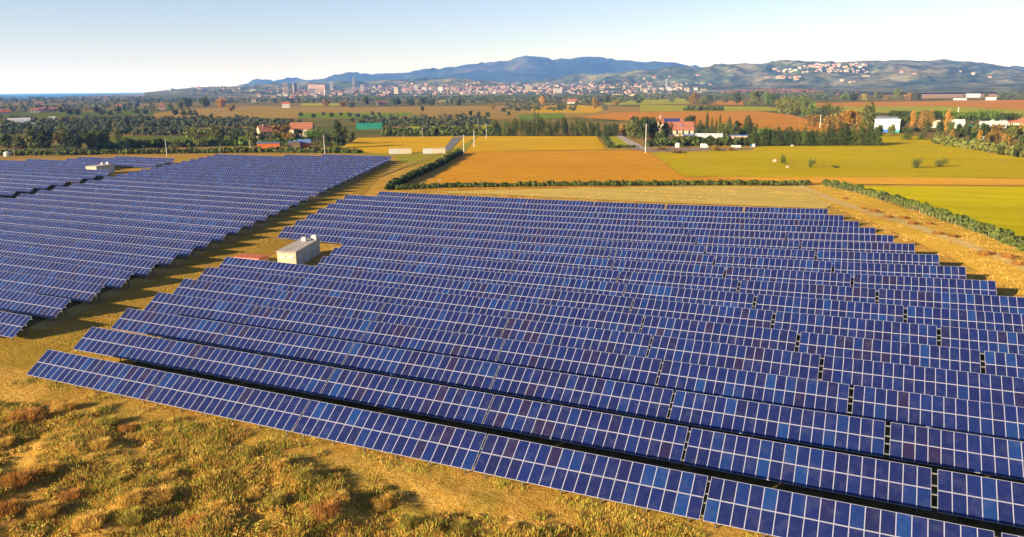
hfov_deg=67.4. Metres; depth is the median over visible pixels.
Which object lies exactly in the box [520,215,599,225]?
solar table
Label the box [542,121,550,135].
conifer tree
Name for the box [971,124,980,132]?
broadleaf tree
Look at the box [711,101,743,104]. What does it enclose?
field
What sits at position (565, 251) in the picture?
solar table
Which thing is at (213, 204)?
solar table
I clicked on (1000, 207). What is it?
field
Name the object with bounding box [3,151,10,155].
water tank
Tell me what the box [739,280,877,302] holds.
solar table
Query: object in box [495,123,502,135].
conifer tree
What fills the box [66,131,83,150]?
broadleaf tree
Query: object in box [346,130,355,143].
broadleaf tree
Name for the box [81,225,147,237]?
solar table
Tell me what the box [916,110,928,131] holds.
poplar tree
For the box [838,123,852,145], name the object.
conifer tree
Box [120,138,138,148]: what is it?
broadleaf tree
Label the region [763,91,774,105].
broadleaf tree
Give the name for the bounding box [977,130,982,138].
broadleaf tree
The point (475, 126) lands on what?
field
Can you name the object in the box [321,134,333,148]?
broadleaf tree
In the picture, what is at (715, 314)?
solar table
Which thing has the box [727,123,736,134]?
broadleaf tree
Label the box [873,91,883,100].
broadleaf tree
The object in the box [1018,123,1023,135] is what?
broadleaf tree
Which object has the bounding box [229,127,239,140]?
broadleaf tree
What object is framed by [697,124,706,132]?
broadleaf tree
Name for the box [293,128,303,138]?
broadleaf tree
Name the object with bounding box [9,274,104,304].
solar table
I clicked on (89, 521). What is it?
shrub
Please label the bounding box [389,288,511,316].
solar table
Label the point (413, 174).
hedge
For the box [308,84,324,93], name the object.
hall
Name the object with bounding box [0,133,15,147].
broadleaf tree
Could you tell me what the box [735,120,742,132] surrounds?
broadleaf tree
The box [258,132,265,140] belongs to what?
broadleaf tree
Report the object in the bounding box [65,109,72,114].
broadleaf tree
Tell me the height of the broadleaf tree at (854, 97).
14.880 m
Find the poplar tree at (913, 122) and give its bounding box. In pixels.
[909,110,916,127]
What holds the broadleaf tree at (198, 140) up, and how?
on the ground at (432, 488)
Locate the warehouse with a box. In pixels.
[874,117,900,132]
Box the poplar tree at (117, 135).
[110,126,122,142]
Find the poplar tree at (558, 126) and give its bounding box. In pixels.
[555,118,560,133]
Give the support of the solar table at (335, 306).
on the soil at (933, 514)
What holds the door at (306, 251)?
in the transformer cabin at (302, 250)
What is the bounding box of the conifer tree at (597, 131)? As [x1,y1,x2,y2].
[594,119,600,135]
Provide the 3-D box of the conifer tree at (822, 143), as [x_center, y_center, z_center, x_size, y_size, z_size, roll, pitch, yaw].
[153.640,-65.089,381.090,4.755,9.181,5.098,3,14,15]
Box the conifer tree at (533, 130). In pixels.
[530,120,536,135]
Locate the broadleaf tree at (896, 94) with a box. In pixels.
[893,88,903,99]
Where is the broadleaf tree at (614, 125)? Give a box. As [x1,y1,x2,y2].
[611,123,618,130]
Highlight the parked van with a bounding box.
[700,143,707,147]
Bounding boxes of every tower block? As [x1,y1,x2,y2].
[283,83,287,93]
[293,83,296,92]
[324,89,329,94]
[345,88,351,93]
[394,87,398,93]
[525,85,531,90]
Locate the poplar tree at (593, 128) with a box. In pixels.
[589,122,595,135]
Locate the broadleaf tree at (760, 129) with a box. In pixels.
[757,127,771,145]
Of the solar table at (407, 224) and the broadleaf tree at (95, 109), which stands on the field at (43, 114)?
the broadleaf tree at (95, 109)
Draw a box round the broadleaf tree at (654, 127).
[648,119,661,138]
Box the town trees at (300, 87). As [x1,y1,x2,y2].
[192,80,833,94]
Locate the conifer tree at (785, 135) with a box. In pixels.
[781,127,789,145]
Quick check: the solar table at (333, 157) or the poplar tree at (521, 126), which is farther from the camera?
the poplar tree at (521, 126)
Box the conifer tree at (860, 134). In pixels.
[855,121,864,145]
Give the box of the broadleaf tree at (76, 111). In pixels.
[73,109,80,114]
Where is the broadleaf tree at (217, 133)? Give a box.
[208,124,224,139]
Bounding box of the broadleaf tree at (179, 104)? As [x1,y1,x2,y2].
[176,100,183,108]
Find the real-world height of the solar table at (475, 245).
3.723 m
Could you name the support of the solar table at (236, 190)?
on the soil at (35, 320)
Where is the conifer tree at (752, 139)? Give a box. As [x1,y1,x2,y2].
[748,126,758,145]
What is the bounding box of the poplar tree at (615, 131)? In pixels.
[611,126,617,134]
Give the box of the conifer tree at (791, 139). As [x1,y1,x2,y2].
[786,126,795,145]
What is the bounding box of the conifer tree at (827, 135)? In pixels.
[823,125,835,145]
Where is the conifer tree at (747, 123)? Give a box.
[742,114,754,132]
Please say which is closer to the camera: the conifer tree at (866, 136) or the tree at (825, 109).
the conifer tree at (866, 136)
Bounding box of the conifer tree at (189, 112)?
[186,108,192,114]
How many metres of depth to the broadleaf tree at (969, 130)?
437.67 m
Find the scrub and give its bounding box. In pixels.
[0,413,494,536]
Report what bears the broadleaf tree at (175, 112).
on the field at (272, 112)
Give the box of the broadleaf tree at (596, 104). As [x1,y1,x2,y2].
[592,97,598,107]
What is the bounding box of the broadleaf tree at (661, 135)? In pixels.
[656,129,666,139]
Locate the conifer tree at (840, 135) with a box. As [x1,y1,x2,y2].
[835,123,846,145]
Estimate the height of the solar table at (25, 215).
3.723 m
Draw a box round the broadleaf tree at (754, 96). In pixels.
[747,90,762,104]
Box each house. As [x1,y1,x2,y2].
[0,110,10,114]
[30,108,38,112]
[38,107,64,111]
[159,103,165,109]
[282,102,290,107]
[377,101,385,105]
[567,100,574,103]
[930,120,940,127]
[949,119,964,127]
[966,94,980,97]
[979,119,1007,127]
[986,97,996,99]
[1008,118,1023,125]
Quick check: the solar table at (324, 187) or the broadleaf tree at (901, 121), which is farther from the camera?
the broadleaf tree at (901, 121)
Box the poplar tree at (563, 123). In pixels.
[560,116,566,135]
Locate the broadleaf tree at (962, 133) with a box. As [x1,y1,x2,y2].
[958,127,967,137]
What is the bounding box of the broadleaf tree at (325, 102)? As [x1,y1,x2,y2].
[322,99,330,106]
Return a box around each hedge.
[0,146,362,154]
[93,137,302,148]
[379,125,494,135]
[384,149,462,189]
[395,179,811,189]
[600,134,638,147]
[644,135,786,145]
[682,105,723,110]
[822,179,1023,251]
[931,134,1023,156]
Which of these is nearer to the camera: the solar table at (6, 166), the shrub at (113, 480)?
the shrub at (113, 480)
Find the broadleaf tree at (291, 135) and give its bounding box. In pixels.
[286,132,294,138]
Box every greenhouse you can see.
[7,118,30,122]
[356,123,382,129]
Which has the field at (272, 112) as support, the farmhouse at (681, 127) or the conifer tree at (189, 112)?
the conifer tree at (189, 112)
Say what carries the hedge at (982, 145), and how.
on the ground at (432, 488)
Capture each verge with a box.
[448,186,830,207]
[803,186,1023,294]
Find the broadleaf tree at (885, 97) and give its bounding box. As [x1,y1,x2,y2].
[883,94,890,100]
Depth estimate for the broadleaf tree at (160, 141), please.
412.96 m
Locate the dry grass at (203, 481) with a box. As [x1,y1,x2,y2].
[0,400,704,536]
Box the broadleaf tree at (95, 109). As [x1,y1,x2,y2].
[92,106,98,112]
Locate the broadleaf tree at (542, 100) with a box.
[539,96,545,103]
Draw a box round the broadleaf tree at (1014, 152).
[1012,147,1018,156]
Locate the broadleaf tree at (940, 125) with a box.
[935,121,946,131]
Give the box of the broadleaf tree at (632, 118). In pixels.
[629,116,638,123]
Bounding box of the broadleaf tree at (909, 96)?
[904,93,912,100]
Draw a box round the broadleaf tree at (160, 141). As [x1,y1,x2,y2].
[152,138,167,147]
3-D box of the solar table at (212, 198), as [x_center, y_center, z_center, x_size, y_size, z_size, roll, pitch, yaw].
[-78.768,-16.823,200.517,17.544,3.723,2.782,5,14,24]
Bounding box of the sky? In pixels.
[0,0,1023,93]
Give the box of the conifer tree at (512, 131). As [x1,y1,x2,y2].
[510,121,515,135]
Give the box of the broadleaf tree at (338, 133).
[330,126,346,147]
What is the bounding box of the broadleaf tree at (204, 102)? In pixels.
[199,96,209,107]
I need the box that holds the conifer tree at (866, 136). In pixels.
[861,128,871,145]
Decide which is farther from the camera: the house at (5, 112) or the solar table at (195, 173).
the house at (5, 112)
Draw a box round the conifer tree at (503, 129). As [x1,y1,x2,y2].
[500,119,507,135]
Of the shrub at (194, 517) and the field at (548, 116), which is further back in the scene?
the field at (548, 116)
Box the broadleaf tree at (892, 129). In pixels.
[887,124,895,133]
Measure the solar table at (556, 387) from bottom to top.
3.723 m
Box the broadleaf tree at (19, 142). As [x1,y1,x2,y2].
[11,135,27,148]
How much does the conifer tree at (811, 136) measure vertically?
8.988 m
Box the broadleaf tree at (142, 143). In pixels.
[135,139,150,147]
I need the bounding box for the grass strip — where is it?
[0,164,390,369]
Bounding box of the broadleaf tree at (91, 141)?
[78,130,99,149]
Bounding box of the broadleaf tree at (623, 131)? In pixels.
[618,123,628,134]
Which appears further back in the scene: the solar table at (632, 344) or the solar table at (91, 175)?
the solar table at (91, 175)
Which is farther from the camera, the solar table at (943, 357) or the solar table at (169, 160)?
the solar table at (169, 160)
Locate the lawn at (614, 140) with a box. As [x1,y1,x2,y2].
[606,136,627,145]
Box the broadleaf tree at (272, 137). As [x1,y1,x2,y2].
[270,132,281,140]
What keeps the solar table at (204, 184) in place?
on the soil at (35, 320)
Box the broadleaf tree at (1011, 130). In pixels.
[1005,125,1018,137]
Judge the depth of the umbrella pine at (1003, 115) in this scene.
519.83 m
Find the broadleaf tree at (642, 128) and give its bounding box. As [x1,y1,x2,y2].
[634,117,649,139]
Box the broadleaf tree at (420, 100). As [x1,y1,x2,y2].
[417,98,426,104]
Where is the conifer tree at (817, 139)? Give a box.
[810,129,821,145]
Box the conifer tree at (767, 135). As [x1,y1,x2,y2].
[760,127,771,145]
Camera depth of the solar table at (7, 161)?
314.39 m
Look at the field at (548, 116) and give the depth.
808.97 m
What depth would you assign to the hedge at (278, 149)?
371.03 m
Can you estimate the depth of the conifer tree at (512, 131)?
479.90 m
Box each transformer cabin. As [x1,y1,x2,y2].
[85,162,114,173]
[276,235,319,264]
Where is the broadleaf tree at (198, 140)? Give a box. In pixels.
[182,124,208,146]
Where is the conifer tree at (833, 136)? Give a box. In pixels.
[829,125,837,145]
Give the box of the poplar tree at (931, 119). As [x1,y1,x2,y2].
[927,109,935,128]
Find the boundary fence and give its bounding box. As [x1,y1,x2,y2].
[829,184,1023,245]
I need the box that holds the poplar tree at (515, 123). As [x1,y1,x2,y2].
[512,117,518,134]
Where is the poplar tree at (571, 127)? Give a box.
[568,121,573,135]
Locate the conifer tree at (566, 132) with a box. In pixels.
[564,118,568,135]
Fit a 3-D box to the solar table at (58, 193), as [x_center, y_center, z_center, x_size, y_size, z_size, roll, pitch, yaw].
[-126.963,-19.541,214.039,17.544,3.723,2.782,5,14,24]
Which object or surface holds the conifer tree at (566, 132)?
on the field at (507, 143)
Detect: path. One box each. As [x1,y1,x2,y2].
[28,155,397,330]
[379,153,439,175]
[445,137,461,150]
[617,136,646,149]
[623,147,753,151]
[797,185,1023,270]
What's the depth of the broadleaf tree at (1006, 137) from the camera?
349.82 m
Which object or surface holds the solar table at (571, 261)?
on the soil at (933, 514)
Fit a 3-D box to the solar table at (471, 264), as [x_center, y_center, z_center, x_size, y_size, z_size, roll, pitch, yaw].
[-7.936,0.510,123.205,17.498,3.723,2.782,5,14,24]
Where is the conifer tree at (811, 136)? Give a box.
[804,129,816,145]
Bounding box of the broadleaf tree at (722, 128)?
[717,122,729,136]
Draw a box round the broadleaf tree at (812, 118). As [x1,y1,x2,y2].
[806,114,821,126]
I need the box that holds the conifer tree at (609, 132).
[606,122,611,135]
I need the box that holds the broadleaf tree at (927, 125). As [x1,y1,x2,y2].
[922,120,931,131]
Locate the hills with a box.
[144,59,1023,99]
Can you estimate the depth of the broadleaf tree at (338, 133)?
395.04 m
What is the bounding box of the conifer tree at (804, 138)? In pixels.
[800,125,809,145]
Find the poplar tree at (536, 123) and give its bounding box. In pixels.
[534,118,540,133]
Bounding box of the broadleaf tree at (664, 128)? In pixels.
[661,122,673,137]
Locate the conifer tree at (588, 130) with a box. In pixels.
[587,120,592,135]
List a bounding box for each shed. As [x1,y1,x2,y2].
[256,142,279,148]
[288,141,299,147]
[297,139,310,147]
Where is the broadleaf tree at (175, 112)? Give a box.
[171,109,178,114]
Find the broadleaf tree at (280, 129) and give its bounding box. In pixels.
[270,124,291,138]
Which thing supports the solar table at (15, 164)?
on the ground at (432, 488)
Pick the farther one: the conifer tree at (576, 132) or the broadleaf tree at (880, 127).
the conifer tree at (576, 132)
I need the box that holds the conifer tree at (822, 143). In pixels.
[817,129,825,145]
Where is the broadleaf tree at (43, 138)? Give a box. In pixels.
[34,126,54,150]
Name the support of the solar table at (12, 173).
on the soil at (82, 181)
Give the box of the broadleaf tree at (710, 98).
[707,94,712,102]
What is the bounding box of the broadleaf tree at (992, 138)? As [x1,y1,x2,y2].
[985,132,998,143]
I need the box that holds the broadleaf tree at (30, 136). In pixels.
[21,127,38,150]
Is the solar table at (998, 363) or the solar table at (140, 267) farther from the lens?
the solar table at (140, 267)
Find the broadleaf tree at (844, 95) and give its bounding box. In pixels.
[839,92,849,100]
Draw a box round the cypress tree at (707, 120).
[705,113,708,128]
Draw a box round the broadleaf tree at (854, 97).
[850,93,857,100]
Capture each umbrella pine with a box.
[303,129,330,143]
[886,110,901,116]
[895,110,911,122]
[918,110,936,118]
[934,110,947,119]
[936,110,955,126]
[952,111,970,118]
[952,112,964,118]
[961,111,984,123]
[971,111,986,123]
[978,109,996,120]
[991,111,1003,120]
[993,113,1012,119]
[1004,113,1022,125]
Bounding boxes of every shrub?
[0,435,19,447]
[0,467,41,490]
[0,496,25,518]
[2,404,48,424]
[10,499,66,527]
[26,460,61,479]
[54,400,76,411]
[54,488,88,502]
[59,508,108,536]
[81,436,112,450]
[91,414,122,426]
[98,473,129,490]
[112,505,163,526]
[114,486,150,507]
[118,421,138,433]
[136,483,186,508]
[155,468,184,485]
[156,454,183,465]
[178,510,211,530]
[193,498,228,512]
[207,446,220,452]
[239,465,264,475]
[239,484,268,501]
[261,456,295,469]
[262,490,286,510]
[290,467,322,481]
[308,498,342,521]
[326,489,352,505]
[369,492,407,514]
[398,513,432,528]
[448,517,474,534]
[495,520,520,535]
[868,208,883,212]
[883,214,894,217]
[907,221,925,224]
[931,231,946,234]
[974,250,998,256]
[1000,253,1020,259]
[1008,260,1023,265]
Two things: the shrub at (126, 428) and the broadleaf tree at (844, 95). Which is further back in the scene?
the broadleaf tree at (844, 95)
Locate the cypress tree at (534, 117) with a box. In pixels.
[532,103,536,128]
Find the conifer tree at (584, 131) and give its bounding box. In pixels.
[581,119,586,135]
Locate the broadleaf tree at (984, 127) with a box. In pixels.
[977,122,990,137]
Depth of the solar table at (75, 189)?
221.86 m
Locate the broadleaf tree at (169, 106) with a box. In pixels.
[165,102,173,109]
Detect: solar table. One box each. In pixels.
[0,160,13,162]
[0,162,27,165]
[0,165,13,167]
[0,168,30,171]
[0,171,15,175]
[0,175,31,179]
[0,179,15,182]
[0,183,35,193]
[0,187,19,195]
[0,197,43,205]
[0,203,23,210]
[0,210,52,220]
[0,217,30,226]
[0,224,8,232]
[0,233,42,247]
[0,243,16,255]
[0,256,55,276]
[0,271,23,289]
[0,289,70,320]
[0,311,32,340]
[2,225,65,238]
[7,245,82,264]
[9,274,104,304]
[12,161,41,163]
[13,166,44,170]
[13,172,49,176]
[13,180,52,189]
[15,193,63,201]
[19,205,72,214]
[25,159,54,161]
[25,220,85,231]
[26,349,165,402]
[27,164,58,167]
[29,169,63,173]
[30,177,68,186]
[35,190,80,196]
[35,238,107,255]
[40,201,91,209]
[41,162,71,165]
[43,167,76,171]
[44,263,133,290]
[47,174,85,182]
[47,214,106,225]
[52,186,96,194]
[54,160,84,163]
[57,165,85,168]
[59,197,108,204]
[59,231,127,248]
[62,171,98,179]
[66,158,95,161]
[68,209,125,219]
[69,183,111,189]
[70,163,97,165]
[73,253,157,278]
[73,327,202,372]
[75,169,111,176]
[76,157,105,159]
[78,193,125,201]
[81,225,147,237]
[83,161,114,163]
[84,180,126,187]
[87,204,142,213]
[94,160,125,166]
[94,189,140,195]
[99,244,178,267]
[101,177,141,182]
[101,219,165,234]
[105,158,135,160]
[106,200,159,211]
[109,186,154,191]
[111,308,231,346]
[114,156,144,158]
[115,174,154,178]
[120,213,181,224]
[122,161,157,167]
[122,196,173,203]
[122,237,196,258]
[124,182,168,188]
[128,171,165,175]
[135,159,166,165]
[138,192,187,199]
[139,169,176,173]
[139,179,182,186]
[139,208,197,218]
[142,230,213,249]
[144,157,174,164]
[144,292,256,324]
[146,372,309,434]
[151,167,187,170]
[153,176,194,183]
[153,188,200,194]
[156,203,212,217]
[161,165,196,168]
[161,224,229,242]
[165,173,204,177]
[166,185,213,190]
[171,163,205,168]
[171,199,226,207]
[173,278,277,306]
[175,171,215,176]
[178,218,244,235]
[181,161,214,165]
[181,181,226,187]
[185,195,238,205]
[186,168,224,172]
[186,346,334,397]
[190,159,222,161]
[193,178,236,182]
[194,212,257,227]
[196,166,233,169]
[197,267,294,291]
[198,157,230,160]
[198,191,249,197]
[204,175,246,182]
[206,156,237,158]
[206,164,241,167]
[209,207,270,222]
[211,187,260,196]
[214,154,245,158]
[214,162,249,165]
[217,324,354,367]
[218,257,309,280]
[223,202,282,217]
[224,183,272,192]
[235,180,281,185]
[236,198,292,210]
[238,157,270,159]
[244,306,370,343]
[245,155,277,158]
[245,177,289,184]
[248,194,302,205]
[254,174,297,179]
[259,190,311,201]
[262,172,305,176]
[267,290,384,322]
[270,186,321,196]
[271,158,305,160]
[277,226,354,244]
[278,156,311,158]
[280,182,328,192]
[284,155,316,157]
[287,277,395,306]
[288,179,336,189]
[292,400,485,472]
[293,220,363,234]
[296,176,342,185]
[303,266,404,289]
[304,174,349,183]
[305,214,372,228]
[311,157,346,160]
[311,171,354,180]
[316,156,351,158]
[316,209,380,220]
[317,256,411,278]
[318,169,360,177]
[320,368,493,428]
[322,154,356,156]
[324,167,365,173]
[326,204,388,214]
[329,247,418,271]
[330,164,370,171]
[335,199,394,209]
[336,162,375,170]
[340,239,424,261]
[341,160,379,167]
[342,342,499,391]
[344,195,401,204]
[346,159,383,166]
[351,157,387,164]
[351,232,431,252]
[356,155,391,162]
[360,321,503,362]
[361,225,437,241]
[370,219,443,235]
[376,303,507,337]
[377,191,407,200]
[378,213,448,229]
[386,207,453,219]
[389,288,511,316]
[393,203,457,213]
[399,198,461,210]
[399,275,511,299]
[406,193,465,204]
[407,265,512,284]
[414,255,513,272]
[421,246,514,261]
[428,238,516,251]
[435,230,518,242]
[441,223,519,234]
[446,217,521,227]
[451,211,523,220]
[456,206,524,214]
[460,201,526,208]
[464,196,527,203]
[473,434,709,521]
[483,395,689,465]
[489,364,674,421]
[496,339,662,386]
[501,318,652,356]
[506,301,644,332]
[507,286,633,312]
[508,274,626,295]
[510,263,618,281]
[511,253,613,269]
[513,244,610,258]
[515,235,607,248]
[517,228,604,239]
[519,221,601,231]
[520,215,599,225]
[522,210,597,218]
[524,204,595,212]
[525,199,593,207]
[594,202,665,211]
[595,207,671,216]
[597,213,676,222]
[599,219,682,229]
[601,225,688,238]
[603,232,696,245]
[606,241,705,256]
[609,250,714,266]
[612,260,724,277]
[617,271,740,291]
[623,284,756,308]
[631,298,774,327]
[640,315,799,351]
[647,335,822,379]
[657,360,852,414]
[666,204,742,215]
[668,390,888,457]
[672,210,753,221]
[677,216,763,227]
[683,222,774,233]
[683,428,935,512]
[690,229,785,243]
[697,237,799,250]
[703,477,994,536]
[705,246,815,265]
[714,256,832,275]
[725,267,850,291]
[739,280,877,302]
[744,207,827,217]
[755,213,843,224]
[755,294,906,323]
[765,219,858,232]
[774,311,939,345]
[775,225,875,239]
[787,232,892,248]
[798,332,983,372]
[801,241,914,254]
[817,251,939,269]
[821,355,1023,406]
[834,261,965,280]
[851,385,1023,440]
[853,274,996,295]
[878,289,1023,313]
[888,422,1023,480]
[906,306,1023,332]
[936,469,1023,528]
[940,326,1023,357]
[984,351,1023,377]
[1001,533,1021,536]
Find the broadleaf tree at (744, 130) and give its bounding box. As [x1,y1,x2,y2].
[739,127,747,134]
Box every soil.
[0,176,103,197]
[0,184,334,337]
[109,214,1023,536]
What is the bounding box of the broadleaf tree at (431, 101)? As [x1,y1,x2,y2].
[428,98,434,104]
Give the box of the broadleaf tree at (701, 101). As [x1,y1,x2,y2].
[699,96,707,104]
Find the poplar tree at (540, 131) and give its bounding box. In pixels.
[537,117,544,133]
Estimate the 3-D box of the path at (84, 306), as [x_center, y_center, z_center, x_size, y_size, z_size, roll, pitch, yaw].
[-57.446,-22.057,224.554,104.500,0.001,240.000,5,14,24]
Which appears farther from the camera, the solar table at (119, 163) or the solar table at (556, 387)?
the solar table at (119, 163)
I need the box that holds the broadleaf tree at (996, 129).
[988,123,1005,137]
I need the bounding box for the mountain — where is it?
[238,56,1023,85]
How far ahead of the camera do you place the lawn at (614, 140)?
424.04 m
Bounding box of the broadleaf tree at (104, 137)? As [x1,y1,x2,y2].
[95,129,110,142]
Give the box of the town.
[277,63,867,95]
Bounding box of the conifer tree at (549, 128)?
[546,118,552,135]
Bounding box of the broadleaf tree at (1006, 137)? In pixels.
[1001,133,1013,147]
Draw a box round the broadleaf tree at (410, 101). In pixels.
[406,98,414,104]
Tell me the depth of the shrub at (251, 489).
57.53 m
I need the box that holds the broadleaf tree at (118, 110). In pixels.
[116,107,121,113]
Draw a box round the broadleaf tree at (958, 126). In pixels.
[955,123,962,134]
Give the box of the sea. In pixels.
[0,92,143,98]
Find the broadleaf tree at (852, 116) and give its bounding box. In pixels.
[836,109,859,127]
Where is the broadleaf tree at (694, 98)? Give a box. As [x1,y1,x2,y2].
[688,93,700,103]
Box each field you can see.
[2,111,153,116]
[108,136,300,142]
[154,105,639,118]
[298,113,416,117]
[301,103,340,105]
[321,138,474,166]
[341,136,476,152]
[410,124,491,128]
[420,151,1023,189]
[436,99,492,101]
[467,136,605,150]
[518,113,563,120]
[531,105,601,112]
[584,111,837,131]
[605,98,690,104]
[640,105,777,110]
[651,133,1023,177]
[702,177,1023,184]
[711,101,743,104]
[814,100,1023,109]
[815,106,1023,117]
[864,186,1023,235]
[920,92,997,98]
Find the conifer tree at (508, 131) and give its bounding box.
[504,119,510,135]
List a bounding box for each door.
[299,253,301,264]
[305,249,308,261]
[312,245,314,256]
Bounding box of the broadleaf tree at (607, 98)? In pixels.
[604,95,609,102]
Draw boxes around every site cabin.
[389,148,411,153]
[423,148,445,153]
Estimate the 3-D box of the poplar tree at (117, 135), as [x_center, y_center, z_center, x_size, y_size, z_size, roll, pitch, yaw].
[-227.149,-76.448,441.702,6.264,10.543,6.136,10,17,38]
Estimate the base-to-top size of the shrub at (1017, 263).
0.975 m
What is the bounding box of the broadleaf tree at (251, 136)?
[244,126,258,147]
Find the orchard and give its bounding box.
[0,103,576,135]
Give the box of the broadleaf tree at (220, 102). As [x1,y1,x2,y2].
[215,98,225,106]
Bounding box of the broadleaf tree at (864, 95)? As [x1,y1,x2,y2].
[861,93,866,100]
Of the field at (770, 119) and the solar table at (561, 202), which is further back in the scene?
the field at (770, 119)
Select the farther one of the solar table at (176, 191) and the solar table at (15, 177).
the solar table at (15, 177)
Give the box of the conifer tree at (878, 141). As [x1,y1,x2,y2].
[871,129,883,145]
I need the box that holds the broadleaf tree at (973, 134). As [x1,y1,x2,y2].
[969,129,978,140]
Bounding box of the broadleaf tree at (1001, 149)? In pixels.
[996,144,1004,154]
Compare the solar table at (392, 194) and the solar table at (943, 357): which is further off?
the solar table at (392, 194)
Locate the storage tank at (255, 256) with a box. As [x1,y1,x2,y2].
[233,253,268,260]
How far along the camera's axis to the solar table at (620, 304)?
102.20 m
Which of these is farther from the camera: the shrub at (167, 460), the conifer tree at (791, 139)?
the conifer tree at (791, 139)
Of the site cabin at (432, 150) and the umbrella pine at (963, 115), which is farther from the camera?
the umbrella pine at (963, 115)
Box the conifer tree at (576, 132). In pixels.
[573,118,579,135]
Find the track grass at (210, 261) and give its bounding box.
[30,191,358,353]
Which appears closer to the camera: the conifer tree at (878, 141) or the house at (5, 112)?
the conifer tree at (878, 141)
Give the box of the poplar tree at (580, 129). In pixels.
[576,119,582,134]
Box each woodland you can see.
[0,90,1023,111]
[721,88,860,94]
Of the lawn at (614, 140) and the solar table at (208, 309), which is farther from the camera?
the lawn at (614, 140)
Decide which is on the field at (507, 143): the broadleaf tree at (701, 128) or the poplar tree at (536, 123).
the poplar tree at (536, 123)
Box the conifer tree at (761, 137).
[756,130,764,145]
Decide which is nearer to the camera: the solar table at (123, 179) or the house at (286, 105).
the solar table at (123, 179)
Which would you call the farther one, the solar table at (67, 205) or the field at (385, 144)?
the field at (385, 144)
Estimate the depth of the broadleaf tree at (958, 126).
455.80 m
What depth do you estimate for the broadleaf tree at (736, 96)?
1244.41 m
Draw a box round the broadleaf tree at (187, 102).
[182,97,192,108]
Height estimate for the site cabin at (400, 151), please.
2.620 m
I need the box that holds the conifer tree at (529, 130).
[527,119,533,135]
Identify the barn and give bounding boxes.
[695,133,722,137]
[727,135,747,138]
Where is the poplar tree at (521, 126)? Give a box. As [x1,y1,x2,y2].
[518,117,524,134]
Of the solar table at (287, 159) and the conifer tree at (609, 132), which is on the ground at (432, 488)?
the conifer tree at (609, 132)
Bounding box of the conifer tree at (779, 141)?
[773,125,783,145]
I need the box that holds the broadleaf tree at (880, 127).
[873,125,883,135]
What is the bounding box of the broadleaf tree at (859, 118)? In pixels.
[854,112,868,130]
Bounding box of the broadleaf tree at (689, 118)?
[683,115,695,124]
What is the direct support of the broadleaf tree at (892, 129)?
on the field at (894, 155)
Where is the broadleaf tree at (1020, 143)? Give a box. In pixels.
[1016,134,1023,147]
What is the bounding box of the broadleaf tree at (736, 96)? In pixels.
[732,91,740,102]
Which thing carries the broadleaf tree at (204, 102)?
on the field at (272, 112)
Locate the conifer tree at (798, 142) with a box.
[794,128,801,145]
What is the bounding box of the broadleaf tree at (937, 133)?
[934,129,943,135]
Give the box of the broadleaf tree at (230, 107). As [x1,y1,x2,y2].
[226,104,235,111]
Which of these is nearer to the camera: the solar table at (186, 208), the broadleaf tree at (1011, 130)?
the solar table at (186, 208)
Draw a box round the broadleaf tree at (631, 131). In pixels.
[625,119,637,137]
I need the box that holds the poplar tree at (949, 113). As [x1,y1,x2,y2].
[943,109,953,134]
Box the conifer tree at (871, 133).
[866,123,875,144]
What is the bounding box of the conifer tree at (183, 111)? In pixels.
[180,108,186,114]
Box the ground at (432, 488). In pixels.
[0,92,1023,536]
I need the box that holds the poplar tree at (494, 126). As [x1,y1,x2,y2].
[491,119,497,134]
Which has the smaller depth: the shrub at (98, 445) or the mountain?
the shrub at (98, 445)
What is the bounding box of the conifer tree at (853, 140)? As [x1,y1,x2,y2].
[846,123,856,145]
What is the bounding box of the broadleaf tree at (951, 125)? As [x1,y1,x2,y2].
[946,121,954,134]
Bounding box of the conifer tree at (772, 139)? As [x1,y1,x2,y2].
[769,128,778,145]
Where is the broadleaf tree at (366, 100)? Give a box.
[362,96,368,104]
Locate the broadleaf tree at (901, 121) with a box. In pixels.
[897,115,906,131]
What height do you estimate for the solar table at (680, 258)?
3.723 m
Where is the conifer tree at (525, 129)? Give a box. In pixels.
[523,117,527,135]
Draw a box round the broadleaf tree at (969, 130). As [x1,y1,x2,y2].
[962,122,973,136]
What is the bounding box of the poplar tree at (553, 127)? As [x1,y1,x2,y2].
[551,122,556,135]
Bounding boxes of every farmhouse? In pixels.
[256,124,277,139]
[289,122,314,136]
[657,115,694,135]
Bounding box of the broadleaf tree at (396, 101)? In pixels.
[393,98,401,104]
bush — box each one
[668,96,674,101]
[775,96,790,113]
[780,154,786,163]
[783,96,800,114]
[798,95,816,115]
[807,158,816,167]
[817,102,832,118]
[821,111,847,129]
[828,104,842,118]
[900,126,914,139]
[911,157,923,167]
[917,132,927,139]
[934,158,949,166]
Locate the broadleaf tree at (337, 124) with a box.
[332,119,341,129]
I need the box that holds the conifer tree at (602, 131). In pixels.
[601,123,607,135]
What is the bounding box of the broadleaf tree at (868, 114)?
[861,101,876,128]
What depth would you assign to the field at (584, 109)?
1012.47 m
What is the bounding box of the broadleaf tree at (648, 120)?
[641,116,655,123]
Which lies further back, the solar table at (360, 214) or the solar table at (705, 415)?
the solar table at (360, 214)
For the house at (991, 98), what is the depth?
1407.58 m
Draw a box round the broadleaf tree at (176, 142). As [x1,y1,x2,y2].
[168,138,183,147]

